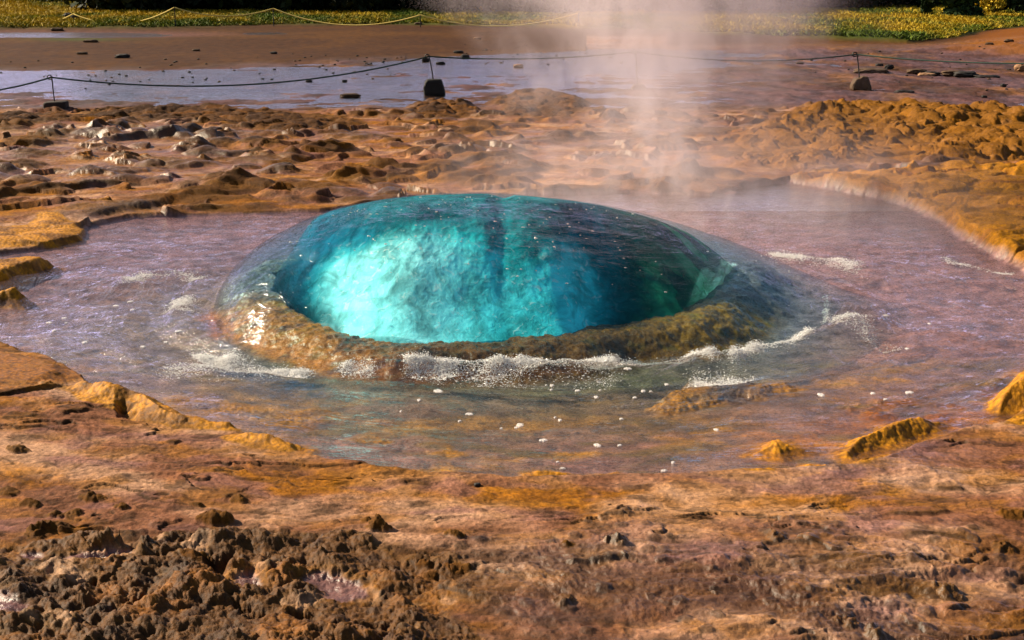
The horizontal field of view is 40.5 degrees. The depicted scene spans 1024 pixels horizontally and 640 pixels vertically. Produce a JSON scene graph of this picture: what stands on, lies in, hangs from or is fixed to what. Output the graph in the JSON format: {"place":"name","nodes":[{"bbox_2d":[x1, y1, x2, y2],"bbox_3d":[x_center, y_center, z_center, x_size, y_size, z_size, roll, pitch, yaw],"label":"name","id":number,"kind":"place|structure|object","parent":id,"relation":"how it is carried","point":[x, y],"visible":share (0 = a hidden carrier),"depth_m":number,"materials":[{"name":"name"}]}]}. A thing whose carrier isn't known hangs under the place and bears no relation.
{"place":"outdoors","nodes":[
{"label":"outdoors","id":0,"kind":"place"},
{"bbox_2d":[0,0,1023,639],"bbox_3d":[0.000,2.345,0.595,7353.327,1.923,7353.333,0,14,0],"label":"ground","id":1,"kind":"structure","parent":0,"point":[132,512],"depth_m":7.26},
{"bbox_2d":[43,74,68,108],"bbox_3d":[-6.469,-3.226,19.637,0.323,0.497,0.225,0,14,0],"label":"rope post","id":2,"kind":"object","parent":1,"relation":"on","point":[63,104],"visible":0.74,"depth_m":19.58,"materials":[{"name":"stone"}]},
{"bbox_2d":[50,28,63,30],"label":"rock","id":3,"kind":"object","parent":1,"relation":"on","point":[56,29],"visible":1,"depth_m":44.68,"materials":[{"name":"brown stone"}]},
{"bbox_2d":[83,39,97,42],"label":"rock","id":4,"kind":"object","parent":1,"relation":"on","point":[89,40],"visible":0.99,"depth_m":37.23,"materials":[{"name":"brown stone"}]},
{"bbox_2d":[114,54,129,57],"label":"rock","id":5,"kind":"object","parent":1,"relation":"on","point":[123,56],"visible":1,"depth_m":30.99,"materials":[{"name":"stone"}]},
{"bbox_2d":[22,7,578,26],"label":"rope","id":6,"kind":"object","parent":1,"relation":"on","point":[340,24],"visible":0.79,"depth_m":46.83,"materials":[{"name":"fabric"}]},
{"bbox_2d":[339,93,360,97],"bbox_3d":[-2.586,-3.589,22.165,0.348,0.077,0.251,0,14,0],"label":"rock","id":7,"kind":"object","parent":1,"relation":"on","point":[350,95],"visible":1,"depth_m":22.07,"materials":[{"name":"brown stone"}]},
{"bbox_2d":[438,127,453,131],"bbox_3d":[-0.789,-2.240,16.480,0.194,0.096,0.147,0,14,0],"label":"rock","id":8,"kind":"object","parent":1,"relation":"on","point":[447,129],"visible":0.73,"depth_m":16.43,"materials":[{"name":"beige stone"}]},
{"bbox_2d":[461,54,469,57],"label":"rock","id":9,"kind":"object","parent":1,"relation":"on","point":[465,56],"visible":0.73,"depth_m":31.73,"materials":[{"name":"stone"}]},
{"bbox_2d":[3,0,992,12],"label":"woodland","id":10,"kind":"object","parent":1,"relation":"on","point":[554,6],"visible":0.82,"depth_m":57.80,"materials":[{"name":"green plant"}]},
{"bbox_2d":[513,64,523,67],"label":"rock","id":11,"kind":"object","parent":1,"relation":"on","point":[518,65],"visible":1,"depth_m":28.68,"materials":[{"name":"beige stone"}]},
{"bbox_2d":[631,49,646,89],"bbox_3d":[2.129,-4.210,23.298,0.280,0.676,0.192,0,14,0],"label":"rope post","id":12,"kind":"object","parent":1,"relation":"on","point":[639,86],"visible":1,"depth_m":23.28,"materials":[{"name":"grey stone"}]},
{"bbox_2d":[850,52,871,90],"bbox_3d":[5.872,-4.182,23.305,0.353,0.650,0.250,0,14,0],"label":"rope post","id":13,"kind":"object","parent":1,"relation":"on","point":[860,83],"visible":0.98,"depth_m":23.25,"materials":[{"name":"grey stone"}]},
{"bbox_2d":[853,68,889,73],"bbox_3d":[6.977,-4.854,27.013,0.700,0.121,0.541,0,14,0],"label":"rock","id":14,"kind":"object","parent":1,"relation":"on","point":[871,70],"visible":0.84,"depth_m":26.80,"materials":[{"name":"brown stone"}]},
{"bbox_2d":[884,64,893,68],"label":"rock","id":15,"kind":"object","parent":1,"relation":"on","point":[887,66],"visible":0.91,"depth_m":27.93,"materials":[{"name":"stone"}]},
{"bbox_2d":[894,90,914,92],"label":"rock","id":16,"kind":"object","parent":1,"relation":"on","point":[904,91],"visible":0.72,"depth_m":22.72,"materials":[{"name":"stone"}]},
{"bbox_2d":[906,68,926,73],"bbox_3d":[7.743,-4.749,26.522,0.417,0.128,0.334,0,14,0],"label":"rock","id":17,"kind":"object","parent":1,"relation":"on","point":[914,71],"visible":0.85,"depth_m":26.40,"materials":[{"name":"brown stone"}]},
{"bbox_2d":[917,73,936,75],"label":"rock","id":18,"kind":"object","parent":1,"relation":"on","point":[928,74],"visible":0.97,"depth_m":25.91,"materials":[{"name":"beige stone"}]},
{"bbox_2d":[925,71,940,75],"bbox_3d":[7.957,-4.658,26.243,0.341,0.101,0.248,0,14,0],"label":"rock","id":19,"kind":"object","parent":1,"relation":"on","point":[938,73],"visible":0.54,"depth_m":26.17,"materials":[{"name":"stone"}]},
{"bbox_2d":[941,70,959,75],"bbox_3d":[8.314,-4.652,26.155,0.452,0.118,0.347,0,14,0],"label":"rock","id":20,"kind":"object","parent":1,"relation":"on","point":[948,73],"visible":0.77,"depth_m":26.04,"materials":[{"name":"brown stone"}]},
{"bbox_2d":[920,0,984,15],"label":"bush","id":21,"kind":"object","parent":1,"relation":"on","point":[958,7],"visible":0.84,"depth_m":52.89,"materials":[{"name":"green plant"}]},
{"bbox_2d":[953,71,978,77],"bbox_3d":[8.482,-4.578,25.896,0.462,0.141,0.342,0,14,0],"label":"rock","id":22,"kind":"object","parent":1,"relation":"on","point":[962,74],"visible":0.85,"depth_m":25.78,"materials":[{"name":"stone"}]},
{"bbox_2d":[973,75,1000,77],"bbox_3d":[8.785,-4.500,25.665,0.503,0.078,0.395,0,14,0],"label":"rock","id":23,"kind":"object","parent":1,"relation":"on","point":[986,76],"visible":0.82,"depth_m":25.55,"materials":[{"name":"stone"}]},
{"bbox_2d":[975,0,1006,12],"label":"shrub","id":24,"kind":"object","parent":1,"relation":"on","point":[986,5],"visible":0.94,"depth_m":56.73,"materials":[{"name":"yellow plant"}]},
{"bbox_2d":[993,0,1023,11],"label":"bush","id":25,"kind":"object","parent":1,"relation":"on","point":[1016,5],"visible":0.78,"depth_m":56.74,"materials":[{"name":"green plant"}]},
{"bbox_2d":[1004,39,1013,42],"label":"rock","id":26,"kind":"object","parent":1,"relation":"on","point":[1008,40],"visible":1,"depth_m":33.89,"materials":[{"name":"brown stone"}]},
{"bbox_2d":[1014,64,1023,70],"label":"rock","id":27,"kind":"object","parent":1,"relation":"on","point":[1018,67],"visible":0.97,"depth_m":27.21,"materials":[{"name":"beige stone"}]},
{"bbox_2d":[0,32,1023,210],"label":"runoff water","id":28,"kind":"structure","parent":0,"point":[529,70],"depth_m":25.38,"materials":[{"name":"grey liquid"}]},
{"bbox_2d":[423,54,444,95],"bbox_3d":[-1.264,-3.982,22.521,0.357,0.672,0.260,0,14,0],"label":"rope post","id":29,"kind":"object","parent":28,"relation":"on","point":[433,86],"visible":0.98,"depth_m":22.45,"materials":[{"name":"stone"}]},
{"bbox_2d":[0,51,1023,90],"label":"rope","id":30,"kind":"object","parent":29,"relation":"attached to","point":[492,59],"visible":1,"depth_m":22.19,"materials":[{"name":"grey fabric"}]},
{"bbox_2d":[0,0,1023,39],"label":"grass","id":31,"kind":"structure","parent":0,"point":[722,21],"depth_m":49.07,"materials":[{"name":"green plant"}]},
{"bbox_2d":[0,186,1023,475],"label":"pool water","id":32,"kind":"structure","parent":0,"point":[242,428],"depth_m":7.60,"materials":[{"name":"grey liquid"}]},
{"bbox_2d":[302,194,715,343],"bbox_3d":[0.295,0.363,8.719,4.250,2.296,3.185,0,14,0],"label":"geyser bubble","id":33,"kind":"object","parent":32,"relation":"in","point":[450,268],"visible":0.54,"depth_m":8.09,"materials":[{"name":"liquid"}]},
{"bbox_2d":[118,250,1012,389],"bbox_3d":[0.550,-0.105,8.218,5.898,0.211,3.137,-2,14,-9],"label":"splash foam","id":34,"kind":"object","parent":32,"relation":"on","point":[606,361],"visible":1,"depth_m":7.08,"materials":[{"name":"white"}]}
]}

